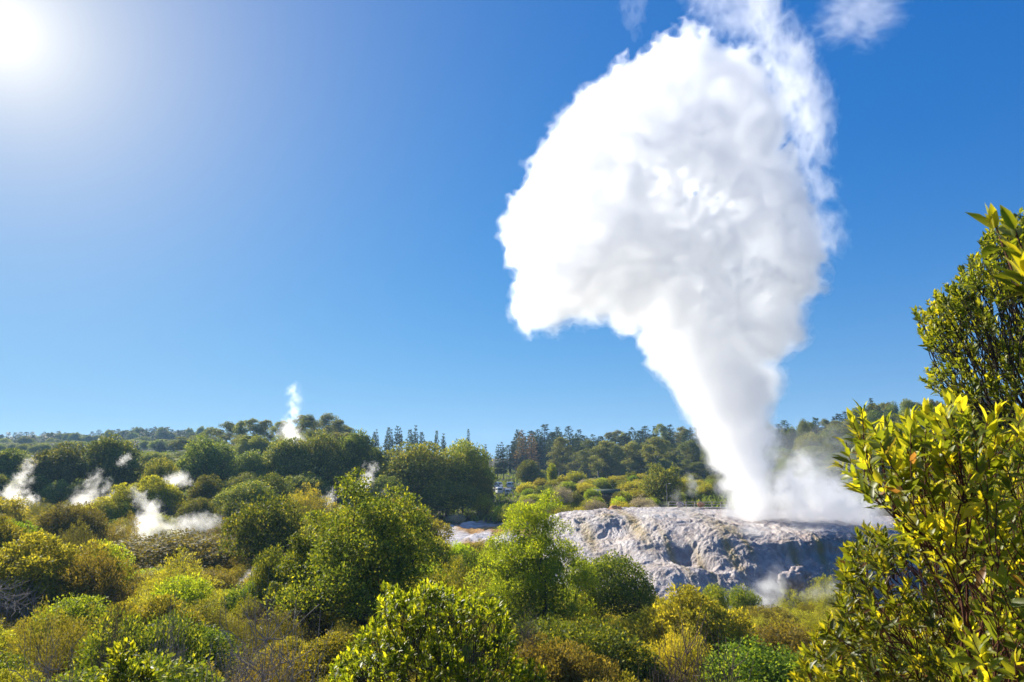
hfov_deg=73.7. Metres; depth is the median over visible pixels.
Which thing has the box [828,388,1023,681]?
leafy bough bush
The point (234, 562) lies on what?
manuka shrub
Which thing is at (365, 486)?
forest tree
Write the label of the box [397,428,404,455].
spindly conifer
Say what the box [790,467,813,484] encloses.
forest tree
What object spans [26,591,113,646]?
green shrub
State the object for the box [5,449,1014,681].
ground
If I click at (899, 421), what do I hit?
forest tree
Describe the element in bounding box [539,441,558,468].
conifer tree
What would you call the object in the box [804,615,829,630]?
manuka shrub
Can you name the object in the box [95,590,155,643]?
manuka shrub
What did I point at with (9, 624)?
bronze shrub
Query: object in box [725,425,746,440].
eucalypt tree
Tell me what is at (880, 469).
eucalypt tree
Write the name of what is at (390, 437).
spindly conifer
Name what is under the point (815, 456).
forest tree
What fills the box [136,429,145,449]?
conifer tree
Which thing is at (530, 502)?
grey shrub
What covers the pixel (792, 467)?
eucalypt tree
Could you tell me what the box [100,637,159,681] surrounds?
laurel bush
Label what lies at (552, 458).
conifer tree
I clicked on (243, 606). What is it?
manuka shrub
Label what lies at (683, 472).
eucalypt tree
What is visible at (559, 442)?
eucalypt tree
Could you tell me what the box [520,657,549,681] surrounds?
laurel bush
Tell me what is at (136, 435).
forest tree
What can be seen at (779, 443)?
conifer tree
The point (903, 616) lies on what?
rounded shrub
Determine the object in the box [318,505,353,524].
manuka shrub
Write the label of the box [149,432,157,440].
conifer tree
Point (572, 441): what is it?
conifer tree
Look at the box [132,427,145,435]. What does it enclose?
forest tree
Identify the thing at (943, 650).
rounded shrub
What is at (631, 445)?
eucalypt tree
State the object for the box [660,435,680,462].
conifer tree
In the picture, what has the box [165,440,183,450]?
forest tree
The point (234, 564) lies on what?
bronze shrub
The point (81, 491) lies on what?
forest tree
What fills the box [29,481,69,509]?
forest tree
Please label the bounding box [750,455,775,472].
forest tree
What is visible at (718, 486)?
olive tree
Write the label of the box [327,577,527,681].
laurel bush
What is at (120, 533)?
bronze shrub
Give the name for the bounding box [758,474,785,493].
forest tree
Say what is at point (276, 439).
olive tree
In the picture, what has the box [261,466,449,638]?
spreading tree
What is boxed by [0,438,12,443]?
olive tree
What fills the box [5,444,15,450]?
forest tree
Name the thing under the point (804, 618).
manuka shrub
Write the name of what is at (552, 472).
hill shrub
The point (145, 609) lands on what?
rounded shrub
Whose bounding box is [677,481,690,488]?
hill shrub
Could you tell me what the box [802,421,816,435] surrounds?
forest tree
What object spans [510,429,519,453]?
conifer tree
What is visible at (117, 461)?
forest tree
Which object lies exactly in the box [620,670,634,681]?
manuka shrub
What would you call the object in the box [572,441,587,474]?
conifer tree
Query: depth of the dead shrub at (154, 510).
112.30 m
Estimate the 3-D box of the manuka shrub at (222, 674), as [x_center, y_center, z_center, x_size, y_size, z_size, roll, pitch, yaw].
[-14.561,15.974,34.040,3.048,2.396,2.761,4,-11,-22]
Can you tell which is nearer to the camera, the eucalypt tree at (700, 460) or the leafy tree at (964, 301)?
the leafy tree at (964, 301)
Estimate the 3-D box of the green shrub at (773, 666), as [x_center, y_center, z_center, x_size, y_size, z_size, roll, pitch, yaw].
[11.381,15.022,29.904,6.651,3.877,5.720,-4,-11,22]
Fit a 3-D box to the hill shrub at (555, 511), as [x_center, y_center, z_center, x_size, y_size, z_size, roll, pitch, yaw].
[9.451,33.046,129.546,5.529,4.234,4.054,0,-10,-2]
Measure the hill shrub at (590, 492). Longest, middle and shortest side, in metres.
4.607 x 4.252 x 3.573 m
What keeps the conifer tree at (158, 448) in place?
on the ground
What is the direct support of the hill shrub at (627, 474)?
on the ground
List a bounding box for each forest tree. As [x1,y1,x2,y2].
[0,447,32,476]
[0,472,25,481]
[0,474,12,496]
[1,474,51,510]
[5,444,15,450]
[15,440,98,483]
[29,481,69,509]
[35,479,67,511]
[45,438,56,441]
[49,477,104,506]
[61,433,69,439]
[66,432,82,441]
[71,432,144,488]
[81,435,93,441]
[96,476,124,499]
[117,430,128,439]
[125,432,140,438]
[128,457,190,492]
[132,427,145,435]
[141,478,186,497]
[148,439,166,451]
[153,427,170,439]
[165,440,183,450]
[168,432,177,439]
[170,434,238,489]
[183,479,227,505]
[185,427,193,434]
[185,432,195,438]
[195,426,203,434]
[223,471,261,490]
[225,448,274,479]
[255,436,305,479]
[283,428,348,486]
[284,471,334,503]
[292,479,333,507]
[328,428,378,497]
[328,481,344,505]
[338,485,380,513]
[339,484,381,504]
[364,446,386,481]
[367,477,401,501]
[372,475,418,501]
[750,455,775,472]
[755,423,781,457]
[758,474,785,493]
[760,447,795,457]
[770,429,789,449]
[773,449,797,466]
[773,458,790,469]
[784,426,799,455]
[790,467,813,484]
[797,439,819,454]
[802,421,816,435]
[803,451,831,462]
[807,460,828,469]
[807,466,827,486]
[814,432,835,445]
[819,424,843,436]
[819,440,854,453]
[822,452,852,469]
[844,433,862,442]
[846,407,859,421]
[866,409,891,428]
[867,450,886,471]
[876,413,899,426]
[884,400,899,415]
[894,413,919,430]
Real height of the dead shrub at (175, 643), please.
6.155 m
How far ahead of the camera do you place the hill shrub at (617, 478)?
193.73 m
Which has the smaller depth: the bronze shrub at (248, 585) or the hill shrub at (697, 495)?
the bronze shrub at (248, 585)
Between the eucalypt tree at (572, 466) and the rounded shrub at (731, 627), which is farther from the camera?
the eucalypt tree at (572, 466)
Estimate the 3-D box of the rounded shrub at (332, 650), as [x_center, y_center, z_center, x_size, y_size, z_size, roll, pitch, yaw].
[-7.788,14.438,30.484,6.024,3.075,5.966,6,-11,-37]
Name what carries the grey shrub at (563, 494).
on the ground
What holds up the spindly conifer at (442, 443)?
on the ground
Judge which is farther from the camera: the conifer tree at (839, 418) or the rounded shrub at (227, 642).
the conifer tree at (839, 418)
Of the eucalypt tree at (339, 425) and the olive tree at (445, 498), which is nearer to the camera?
the olive tree at (445, 498)
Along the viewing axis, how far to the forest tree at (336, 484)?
158.51 m
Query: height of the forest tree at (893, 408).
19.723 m
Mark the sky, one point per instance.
(492, 219)
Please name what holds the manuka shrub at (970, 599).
on the ground
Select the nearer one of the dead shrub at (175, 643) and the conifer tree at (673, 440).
the dead shrub at (175, 643)
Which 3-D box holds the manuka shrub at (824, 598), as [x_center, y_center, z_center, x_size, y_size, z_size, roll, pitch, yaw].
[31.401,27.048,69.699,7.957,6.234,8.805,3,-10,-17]
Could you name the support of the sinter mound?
on the ground
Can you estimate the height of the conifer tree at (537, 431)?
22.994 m
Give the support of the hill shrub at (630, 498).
on the ground
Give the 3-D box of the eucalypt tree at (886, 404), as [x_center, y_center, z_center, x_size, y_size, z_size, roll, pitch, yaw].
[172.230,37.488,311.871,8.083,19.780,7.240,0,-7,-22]
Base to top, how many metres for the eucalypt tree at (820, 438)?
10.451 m
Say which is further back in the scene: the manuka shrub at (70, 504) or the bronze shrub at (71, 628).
the manuka shrub at (70, 504)
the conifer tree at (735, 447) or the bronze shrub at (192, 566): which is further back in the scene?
the conifer tree at (735, 447)
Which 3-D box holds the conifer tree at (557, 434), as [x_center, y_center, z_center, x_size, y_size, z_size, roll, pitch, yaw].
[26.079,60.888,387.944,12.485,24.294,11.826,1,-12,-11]
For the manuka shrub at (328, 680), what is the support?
on the ground
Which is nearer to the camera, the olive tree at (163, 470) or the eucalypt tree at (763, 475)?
the olive tree at (163, 470)
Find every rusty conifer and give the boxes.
[511,430,529,471]
[523,433,539,468]
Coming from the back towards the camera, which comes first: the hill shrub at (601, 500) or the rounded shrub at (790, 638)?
the hill shrub at (601, 500)
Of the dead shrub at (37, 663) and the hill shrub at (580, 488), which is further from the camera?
the hill shrub at (580, 488)
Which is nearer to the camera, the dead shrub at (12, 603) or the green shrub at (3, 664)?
the green shrub at (3, 664)
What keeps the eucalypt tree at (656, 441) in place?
on the ground
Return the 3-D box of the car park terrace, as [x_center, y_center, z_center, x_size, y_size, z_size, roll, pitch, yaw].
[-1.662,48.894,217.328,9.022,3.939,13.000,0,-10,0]
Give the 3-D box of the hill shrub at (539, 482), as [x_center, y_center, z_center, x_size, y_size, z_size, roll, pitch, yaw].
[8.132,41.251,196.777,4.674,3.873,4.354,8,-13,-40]
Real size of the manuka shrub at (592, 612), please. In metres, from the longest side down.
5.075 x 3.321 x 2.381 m
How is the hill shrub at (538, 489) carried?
on the ground
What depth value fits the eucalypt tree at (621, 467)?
269.49 m
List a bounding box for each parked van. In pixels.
[494,482,502,487]
[495,487,502,493]
[505,489,512,494]
[507,482,513,487]
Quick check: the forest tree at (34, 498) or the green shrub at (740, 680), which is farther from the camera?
the forest tree at (34, 498)
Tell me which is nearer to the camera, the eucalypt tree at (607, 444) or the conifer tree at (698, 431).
the eucalypt tree at (607, 444)
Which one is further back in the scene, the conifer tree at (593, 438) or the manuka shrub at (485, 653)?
the conifer tree at (593, 438)
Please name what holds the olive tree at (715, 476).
on the ground
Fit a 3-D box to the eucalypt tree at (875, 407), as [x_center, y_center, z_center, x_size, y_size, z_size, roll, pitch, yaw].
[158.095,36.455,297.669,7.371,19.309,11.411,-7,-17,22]
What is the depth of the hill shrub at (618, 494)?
144.85 m
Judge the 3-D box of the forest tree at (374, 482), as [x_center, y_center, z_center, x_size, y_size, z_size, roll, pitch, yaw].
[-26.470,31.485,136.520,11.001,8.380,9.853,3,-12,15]
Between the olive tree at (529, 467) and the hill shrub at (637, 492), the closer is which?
the hill shrub at (637, 492)
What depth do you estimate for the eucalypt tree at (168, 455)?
242.13 m
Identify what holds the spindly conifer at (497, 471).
on the ground
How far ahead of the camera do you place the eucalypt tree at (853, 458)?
175.15 m
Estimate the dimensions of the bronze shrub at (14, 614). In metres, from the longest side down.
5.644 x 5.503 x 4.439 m
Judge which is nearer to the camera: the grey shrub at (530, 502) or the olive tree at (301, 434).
the grey shrub at (530, 502)
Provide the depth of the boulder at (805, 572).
80.88 m
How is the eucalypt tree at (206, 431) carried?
on the ground
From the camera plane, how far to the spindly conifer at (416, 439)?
270.55 m
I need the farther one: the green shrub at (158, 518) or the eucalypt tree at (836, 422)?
the eucalypt tree at (836, 422)
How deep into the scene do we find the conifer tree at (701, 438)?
333.51 m
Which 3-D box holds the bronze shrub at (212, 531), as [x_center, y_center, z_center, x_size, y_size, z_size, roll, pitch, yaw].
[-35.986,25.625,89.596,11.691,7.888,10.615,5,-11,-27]
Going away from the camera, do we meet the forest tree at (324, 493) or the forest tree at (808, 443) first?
the forest tree at (324, 493)
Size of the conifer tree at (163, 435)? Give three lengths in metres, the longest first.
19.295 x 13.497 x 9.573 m
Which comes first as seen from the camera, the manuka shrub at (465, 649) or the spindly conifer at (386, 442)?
the manuka shrub at (465, 649)
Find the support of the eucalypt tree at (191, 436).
on the ground
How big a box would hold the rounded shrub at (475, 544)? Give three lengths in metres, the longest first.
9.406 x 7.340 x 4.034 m
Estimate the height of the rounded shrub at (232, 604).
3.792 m
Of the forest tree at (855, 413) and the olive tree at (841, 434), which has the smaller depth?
the olive tree at (841, 434)
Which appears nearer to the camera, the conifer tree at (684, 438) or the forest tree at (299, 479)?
the forest tree at (299, 479)
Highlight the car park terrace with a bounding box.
[492,487,516,493]
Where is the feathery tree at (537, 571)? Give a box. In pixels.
[463,488,601,640]
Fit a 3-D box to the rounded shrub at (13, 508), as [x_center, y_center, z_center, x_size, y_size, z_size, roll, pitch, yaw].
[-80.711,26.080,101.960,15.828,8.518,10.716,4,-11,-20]
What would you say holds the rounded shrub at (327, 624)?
on the ground
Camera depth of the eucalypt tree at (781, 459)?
227.21 m
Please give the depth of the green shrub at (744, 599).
68.08 m
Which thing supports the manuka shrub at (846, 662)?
on the ground
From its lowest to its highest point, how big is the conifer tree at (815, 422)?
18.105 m
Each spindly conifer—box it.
[371,432,377,449]
[374,429,380,447]
[382,427,390,460]
[387,429,394,460]
[392,426,401,459]
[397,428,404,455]
[405,430,415,450]
[411,425,418,447]
[418,432,425,445]
[433,430,439,452]
[440,433,446,451]
[492,444,502,480]
[499,442,508,478]
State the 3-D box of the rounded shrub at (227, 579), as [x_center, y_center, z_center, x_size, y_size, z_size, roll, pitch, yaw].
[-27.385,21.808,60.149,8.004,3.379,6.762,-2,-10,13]
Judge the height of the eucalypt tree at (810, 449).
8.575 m
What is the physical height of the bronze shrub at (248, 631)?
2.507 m
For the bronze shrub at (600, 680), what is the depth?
20.64 m
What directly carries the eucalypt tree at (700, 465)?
on the ground
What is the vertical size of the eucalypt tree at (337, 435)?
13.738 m
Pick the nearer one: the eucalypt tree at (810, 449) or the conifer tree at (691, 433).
the eucalypt tree at (810, 449)
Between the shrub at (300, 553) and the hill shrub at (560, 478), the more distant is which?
the hill shrub at (560, 478)
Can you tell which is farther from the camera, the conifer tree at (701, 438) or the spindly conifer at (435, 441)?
the conifer tree at (701, 438)
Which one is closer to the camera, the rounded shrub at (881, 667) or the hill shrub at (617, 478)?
the rounded shrub at (881, 667)
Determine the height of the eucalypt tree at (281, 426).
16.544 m
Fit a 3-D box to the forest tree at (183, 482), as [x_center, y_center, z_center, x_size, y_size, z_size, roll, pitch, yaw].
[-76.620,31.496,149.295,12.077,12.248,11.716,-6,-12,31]
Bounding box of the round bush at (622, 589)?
[565,549,657,628]
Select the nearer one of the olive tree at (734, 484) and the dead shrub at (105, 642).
the dead shrub at (105, 642)
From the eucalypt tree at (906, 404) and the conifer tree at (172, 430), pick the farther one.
the conifer tree at (172, 430)
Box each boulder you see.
[608,505,621,509]
[676,502,683,507]
[697,502,704,506]
[777,570,806,592]
[789,566,811,578]
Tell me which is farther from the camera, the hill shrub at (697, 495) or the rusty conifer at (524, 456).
the rusty conifer at (524, 456)
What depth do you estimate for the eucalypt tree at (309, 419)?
287.99 m
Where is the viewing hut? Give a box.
[594,489,619,501]
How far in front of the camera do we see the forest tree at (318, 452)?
147.16 m
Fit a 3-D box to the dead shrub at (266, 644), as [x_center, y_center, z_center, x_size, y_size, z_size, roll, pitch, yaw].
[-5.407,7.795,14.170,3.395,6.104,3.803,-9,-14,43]
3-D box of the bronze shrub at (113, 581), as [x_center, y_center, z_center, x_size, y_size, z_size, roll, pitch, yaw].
[-29.609,17.679,49.373,8.596,7.175,9.342,-7,-12,35]
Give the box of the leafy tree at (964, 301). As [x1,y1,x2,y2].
[908,207,1023,450]
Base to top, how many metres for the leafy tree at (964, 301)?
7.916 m
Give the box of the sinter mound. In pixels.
[538,507,944,615]
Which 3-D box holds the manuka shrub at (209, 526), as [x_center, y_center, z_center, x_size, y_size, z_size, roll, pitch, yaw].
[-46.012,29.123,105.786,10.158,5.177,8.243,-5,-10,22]
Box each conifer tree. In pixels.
[9,432,18,442]
[40,432,47,442]
[126,431,135,439]
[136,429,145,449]
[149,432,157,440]
[152,440,165,451]
[160,428,167,439]
[169,429,175,440]
[496,445,520,473]
[508,441,519,470]
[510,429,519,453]
[511,438,532,462]
[528,436,546,469]
[529,431,541,460]
[532,444,545,470]
[534,429,542,441]
[538,424,549,451]
[538,437,547,468]
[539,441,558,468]
[542,441,560,470]
[545,432,556,457]
[552,445,568,473]
[553,427,561,440]
[561,438,577,472]
[564,426,574,446]
[564,443,585,467]
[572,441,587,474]
[575,429,582,443]
[589,434,598,455]
[617,435,632,460]
[622,433,631,444]
[628,427,635,439]
[634,436,656,456]
[636,431,645,444]
[639,426,650,439]
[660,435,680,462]
[663,424,674,444]
[665,433,680,445]
[677,433,690,460]
[688,430,697,441]
[691,423,703,443]
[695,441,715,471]
[696,429,710,457]
[698,424,712,444]
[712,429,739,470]
[729,438,741,456]
[730,435,746,469]
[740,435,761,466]
[740,436,755,467]
[773,429,786,448]
[778,420,791,428]
[811,417,821,433]
[835,413,844,421]
[867,398,874,415]
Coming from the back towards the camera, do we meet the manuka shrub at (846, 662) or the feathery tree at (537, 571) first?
the feathery tree at (537, 571)
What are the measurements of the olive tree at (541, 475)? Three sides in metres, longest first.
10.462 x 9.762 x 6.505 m
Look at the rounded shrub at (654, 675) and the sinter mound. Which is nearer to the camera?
the rounded shrub at (654, 675)
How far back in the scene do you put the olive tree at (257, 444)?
225.83 m
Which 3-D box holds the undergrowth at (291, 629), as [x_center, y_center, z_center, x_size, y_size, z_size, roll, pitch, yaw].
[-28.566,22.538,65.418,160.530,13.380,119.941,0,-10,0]
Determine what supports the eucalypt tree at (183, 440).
on the ground
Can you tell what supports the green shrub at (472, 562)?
on the ground
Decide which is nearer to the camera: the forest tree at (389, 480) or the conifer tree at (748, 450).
the forest tree at (389, 480)
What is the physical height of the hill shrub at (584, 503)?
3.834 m
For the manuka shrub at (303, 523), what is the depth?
95.01 m
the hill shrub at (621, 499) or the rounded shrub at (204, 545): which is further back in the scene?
the hill shrub at (621, 499)
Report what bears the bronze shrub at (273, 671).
on the ground
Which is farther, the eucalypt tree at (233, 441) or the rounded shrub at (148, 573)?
the eucalypt tree at (233, 441)
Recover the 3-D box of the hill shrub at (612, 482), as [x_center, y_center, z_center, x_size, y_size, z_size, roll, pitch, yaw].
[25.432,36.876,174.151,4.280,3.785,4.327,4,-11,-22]
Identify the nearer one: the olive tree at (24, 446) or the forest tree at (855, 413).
the forest tree at (855, 413)
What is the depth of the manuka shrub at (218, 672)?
28.09 m
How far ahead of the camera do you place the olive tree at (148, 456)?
224.00 m
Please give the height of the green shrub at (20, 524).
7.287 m
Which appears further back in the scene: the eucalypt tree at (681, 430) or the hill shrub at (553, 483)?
the eucalypt tree at (681, 430)
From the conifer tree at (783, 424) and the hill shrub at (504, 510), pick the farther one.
the conifer tree at (783, 424)
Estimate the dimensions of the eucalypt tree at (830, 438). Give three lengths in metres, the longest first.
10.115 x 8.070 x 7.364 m
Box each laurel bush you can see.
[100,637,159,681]
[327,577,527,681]
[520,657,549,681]
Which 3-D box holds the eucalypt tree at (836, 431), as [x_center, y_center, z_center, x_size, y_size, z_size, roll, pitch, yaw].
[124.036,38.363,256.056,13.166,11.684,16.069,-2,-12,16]
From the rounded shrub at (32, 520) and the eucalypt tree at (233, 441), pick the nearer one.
the rounded shrub at (32, 520)
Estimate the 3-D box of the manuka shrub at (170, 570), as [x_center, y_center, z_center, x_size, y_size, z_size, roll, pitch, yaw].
[-24.412,17.990,49.763,7.872,6.445,7.978,5,-11,-26]
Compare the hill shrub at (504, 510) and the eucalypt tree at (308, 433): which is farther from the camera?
the eucalypt tree at (308, 433)
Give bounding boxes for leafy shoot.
[965,202,1023,300]
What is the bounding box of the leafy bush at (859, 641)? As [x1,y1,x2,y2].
[786,479,1023,681]
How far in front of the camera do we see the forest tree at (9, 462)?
144.41 m
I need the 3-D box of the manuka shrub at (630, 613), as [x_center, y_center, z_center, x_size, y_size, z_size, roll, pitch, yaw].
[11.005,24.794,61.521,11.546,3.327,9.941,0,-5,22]
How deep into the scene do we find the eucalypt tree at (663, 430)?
381.68 m
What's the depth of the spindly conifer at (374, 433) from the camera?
256.44 m
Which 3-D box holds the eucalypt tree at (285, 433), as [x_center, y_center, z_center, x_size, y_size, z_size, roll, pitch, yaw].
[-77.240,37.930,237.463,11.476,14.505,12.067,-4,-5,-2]
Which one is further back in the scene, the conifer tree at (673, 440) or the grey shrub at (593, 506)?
the conifer tree at (673, 440)
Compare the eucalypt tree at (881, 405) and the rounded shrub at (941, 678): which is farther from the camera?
the eucalypt tree at (881, 405)
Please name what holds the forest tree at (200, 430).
on the ground
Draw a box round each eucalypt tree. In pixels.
[159,454,174,460]
[168,436,195,450]
[179,434,210,444]
[190,427,224,442]
[210,421,239,445]
[227,435,242,450]
[231,435,254,452]
[232,418,261,439]
[232,420,249,443]
[234,438,255,455]
[254,419,275,440]
[267,420,292,438]
[275,429,297,444]
[290,414,315,432]
[292,414,326,432]
[302,429,316,436]
[313,413,338,433]
[322,419,346,435]
[330,432,346,449]
[331,426,354,434]
[545,437,575,476]
[565,452,586,472]
[576,438,600,478]
[579,447,617,477]
[587,440,625,473]
[591,460,615,477]
[600,442,626,474]
[604,430,628,442]
[610,463,639,475]
[615,440,644,469]
[625,457,651,474]
[636,442,655,474]
[638,437,670,471]
[645,458,675,474]
[652,424,668,439]
[656,440,678,466]
[664,447,681,463]
[669,463,694,477]
[672,426,690,443]
[676,440,705,470]
[681,444,705,468]
[684,462,710,475]
[686,447,708,477]
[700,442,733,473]
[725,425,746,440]
[727,427,747,445]
[752,472,789,492]
[774,455,793,465]
[776,473,801,492]
[782,456,806,463]
[783,465,795,471]
[797,420,811,436]
[797,446,824,456]
[813,436,826,446]
[815,418,829,434]
[822,435,837,444]
[824,460,838,464]
[825,420,846,427]
[826,428,852,440]
[837,460,850,471]
[841,419,850,427]
[847,454,859,468]
[866,404,881,415]
[876,460,889,478]
[879,402,885,413]
[881,402,890,412]
[898,399,919,414]
[929,399,936,411]
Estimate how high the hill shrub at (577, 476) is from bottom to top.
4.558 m
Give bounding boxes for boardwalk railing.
[668,502,730,509]
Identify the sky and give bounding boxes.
[0,0,1023,457]
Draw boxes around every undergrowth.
[0,531,430,679]
[28,450,1002,531]
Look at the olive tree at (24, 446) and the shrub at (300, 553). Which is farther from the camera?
the olive tree at (24, 446)
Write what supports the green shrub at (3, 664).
on the ground
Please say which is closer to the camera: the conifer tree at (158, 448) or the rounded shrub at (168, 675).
the rounded shrub at (168, 675)
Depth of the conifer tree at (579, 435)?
417.87 m
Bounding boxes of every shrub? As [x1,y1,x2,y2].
[0,496,30,523]
[0,513,17,522]
[0,515,49,553]
[0,530,123,616]
[0,573,53,631]
[0,575,47,631]
[0,595,129,681]
[0,620,20,634]
[0,625,44,668]
[0,650,42,681]
[0,668,42,681]
[1,618,43,647]
[5,516,46,538]
[7,601,86,681]
[8,491,59,517]
[10,648,229,681]
[22,616,89,681]
[23,512,44,529]
[23,536,142,629]
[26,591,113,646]
[31,500,109,544]
[38,672,73,681]
[52,517,98,553]
[57,500,105,514]
[63,604,212,680]
[81,496,139,521]
[83,568,147,681]
[88,538,135,603]
[91,593,211,638]
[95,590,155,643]
[95,602,139,620]
[99,509,143,548]
[99,518,140,535]
[102,475,187,529]
[104,528,283,574]
[108,568,191,599]
[121,495,178,536]
[125,545,230,618]
[126,550,170,575]
[129,567,178,573]
[138,512,177,534]
[139,579,192,676]
[140,616,248,671]
[143,523,185,540]
[145,572,220,616]
[157,591,234,644]
[164,557,208,573]
[174,524,196,536]
[183,513,222,536]
[188,568,246,596]
[193,564,332,681]
[194,661,229,679]
[200,629,240,664]
[200,641,248,680]
[202,560,255,587]
[206,512,265,540]
[206,605,235,630]
[209,588,240,613]
[212,634,281,681]
[213,490,313,571]
[215,493,259,526]
[217,550,253,572]
[218,577,283,621]
[220,558,261,584]
[222,589,328,639]
[226,593,278,633]
[226,614,278,652]
[227,604,320,675]
[230,641,313,681]
[239,573,290,622]
[244,635,325,681]
[247,543,294,625]
[260,527,345,640]
[270,630,410,681]
[275,593,370,633]
[278,516,317,535]
[283,482,342,524]
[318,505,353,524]
[318,675,387,681]
[327,616,388,681]
[345,608,391,631]
[357,497,456,542]
[385,527,458,583]
[385,562,446,647]
[391,624,498,681]
[398,673,415,681]
[406,574,466,615]
[408,617,479,652]
[420,562,448,577]
[430,554,520,647]
[434,616,517,660]
[444,539,478,567]
[446,513,465,523]
[448,546,501,592]
[455,538,495,559]
[455,625,522,681]
[471,492,494,516]
[483,613,668,681]
[490,504,509,518]
[494,632,623,681]
[496,503,523,526]
[515,482,536,492]
[515,597,541,666]
[517,594,553,622]
[518,493,539,501]
[521,488,532,495]
[523,499,534,504]
[532,484,557,493]
[533,477,546,485]
[538,489,552,499]
[540,501,566,510]
[545,479,560,487]
[546,463,557,480]
[548,504,572,513]
[549,481,572,505]
[551,605,585,626]
[556,481,577,490]
[557,474,568,481]
[562,501,577,510]
[566,470,586,482]
[568,492,584,505]
[574,482,594,495]
[574,612,624,628]
[576,587,601,627]
[577,498,601,508]
[582,478,595,483]
[583,488,601,499]
[583,497,607,509]
[583,676,623,681]
[586,496,606,505]
[591,479,611,488]
[599,599,649,629]
[607,479,618,488]
[609,491,629,503]
[610,476,625,481]
[610,500,633,506]
[611,496,626,505]
[612,582,761,680]
[615,659,689,681]
[616,491,633,501]
[617,480,640,491]
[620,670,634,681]
[625,471,639,480]
[627,475,637,481]
[627,488,649,501]
[629,495,654,506]
[630,622,714,681]
[638,463,685,506]
[638,590,753,681]
[641,500,657,507]
[652,497,664,505]
[659,491,686,505]
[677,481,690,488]
[679,479,694,486]
[681,487,695,500]
[691,490,700,499]
[694,481,714,495]
[696,634,818,681]
[702,582,732,609]
[709,647,764,680]
[720,677,757,681]
[724,583,766,615]
[737,604,803,628]
[745,616,849,665]
[750,613,775,631]
[758,611,811,635]
[773,573,840,621]
[778,604,840,628]
[792,602,849,623]
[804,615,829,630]
[806,623,883,673]
[842,643,951,681]
[856,629,931,671]
[860,483,903,506]
[863,666,950,681]
[890,600,940,645]
[891,481,970,519]
[897,660,952,681]
[910,600,1011,655]
[921,639,950,664]
[943,474,969,493]
[945,585,1009,605]
[957,471,1023,514]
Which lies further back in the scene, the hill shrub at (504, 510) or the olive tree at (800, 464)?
the olive tree at (800, 464)
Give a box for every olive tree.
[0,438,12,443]
[15,443,30,453]
[16,435,35,443]
[26,443,49,454]
[51,442,69,451]
[135,456,181,490]
[138,440,149,449]
[139,452,167,463]
[169,451,185,455]
[173,496,219,529]
[185,473,224,508]
[212,479,282,523]
[243,434,275,457]
[252,472,295,507]
[271,434,280,442]
[279,432,307,444]
[283,432,304,443]
[369,440,458,507]
[408,479,480,518]
[426,436,498,512]
[464,469,494,513]
[515,459,540,483]
[519,469,547,483]
[683,472,702,480]
[691,481,707,486]
[705,474,724,479]
[710,480,726,494]
[716,478,731,484]
[726,482,741,492]
[726,484,743,492]
[754,470,771,480]
[772,467,791,477]
[784,459,809,470]
[791,432,822,452]
[816,464,851,486]
[834,425,865,441]
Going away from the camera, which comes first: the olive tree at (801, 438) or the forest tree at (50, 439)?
the olive tree at (801, 438)
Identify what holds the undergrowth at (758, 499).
on the ground
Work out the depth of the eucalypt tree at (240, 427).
296.97 m
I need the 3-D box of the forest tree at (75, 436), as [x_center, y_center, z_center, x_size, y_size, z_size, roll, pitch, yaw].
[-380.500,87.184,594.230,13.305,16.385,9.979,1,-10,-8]
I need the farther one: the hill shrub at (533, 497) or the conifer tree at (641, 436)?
the conifer tree at (641, 436)
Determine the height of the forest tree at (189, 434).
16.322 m
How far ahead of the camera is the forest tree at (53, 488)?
130.67 m
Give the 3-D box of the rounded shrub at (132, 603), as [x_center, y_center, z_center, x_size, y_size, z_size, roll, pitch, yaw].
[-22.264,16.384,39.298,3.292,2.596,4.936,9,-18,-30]
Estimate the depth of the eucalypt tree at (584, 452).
303.75 m
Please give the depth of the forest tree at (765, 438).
293.21 m
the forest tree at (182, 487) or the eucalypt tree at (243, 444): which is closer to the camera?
the forest tree at (182, 487)
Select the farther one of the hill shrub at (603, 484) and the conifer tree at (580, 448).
the conifer tree at (580, 448)
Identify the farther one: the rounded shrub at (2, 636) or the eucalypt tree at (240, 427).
the eucalypt tree at (240, 427)
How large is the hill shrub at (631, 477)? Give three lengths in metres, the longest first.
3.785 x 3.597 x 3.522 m
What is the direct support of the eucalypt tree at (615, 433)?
on the ground
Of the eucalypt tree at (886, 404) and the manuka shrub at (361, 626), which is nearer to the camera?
the manuka shrub at (361, 626)
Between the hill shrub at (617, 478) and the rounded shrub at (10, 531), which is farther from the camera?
the hill shrub at (617, 478)
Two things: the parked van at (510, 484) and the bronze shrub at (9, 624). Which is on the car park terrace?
the parked van at (510, 484)
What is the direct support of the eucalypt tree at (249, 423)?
on the ground
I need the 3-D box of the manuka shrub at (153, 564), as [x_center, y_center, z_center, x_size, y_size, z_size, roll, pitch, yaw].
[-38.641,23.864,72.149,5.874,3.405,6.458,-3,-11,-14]
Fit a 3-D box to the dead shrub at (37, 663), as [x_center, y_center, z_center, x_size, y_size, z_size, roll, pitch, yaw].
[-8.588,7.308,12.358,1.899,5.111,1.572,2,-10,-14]
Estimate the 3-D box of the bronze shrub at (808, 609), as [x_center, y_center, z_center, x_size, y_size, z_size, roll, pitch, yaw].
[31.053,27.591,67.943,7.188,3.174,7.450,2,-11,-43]
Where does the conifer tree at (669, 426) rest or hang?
on the ground
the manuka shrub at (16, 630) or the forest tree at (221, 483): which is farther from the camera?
the forest tree at (221, 483)
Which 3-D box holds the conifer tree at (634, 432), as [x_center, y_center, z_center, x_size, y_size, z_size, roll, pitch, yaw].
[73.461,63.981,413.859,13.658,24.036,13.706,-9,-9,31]

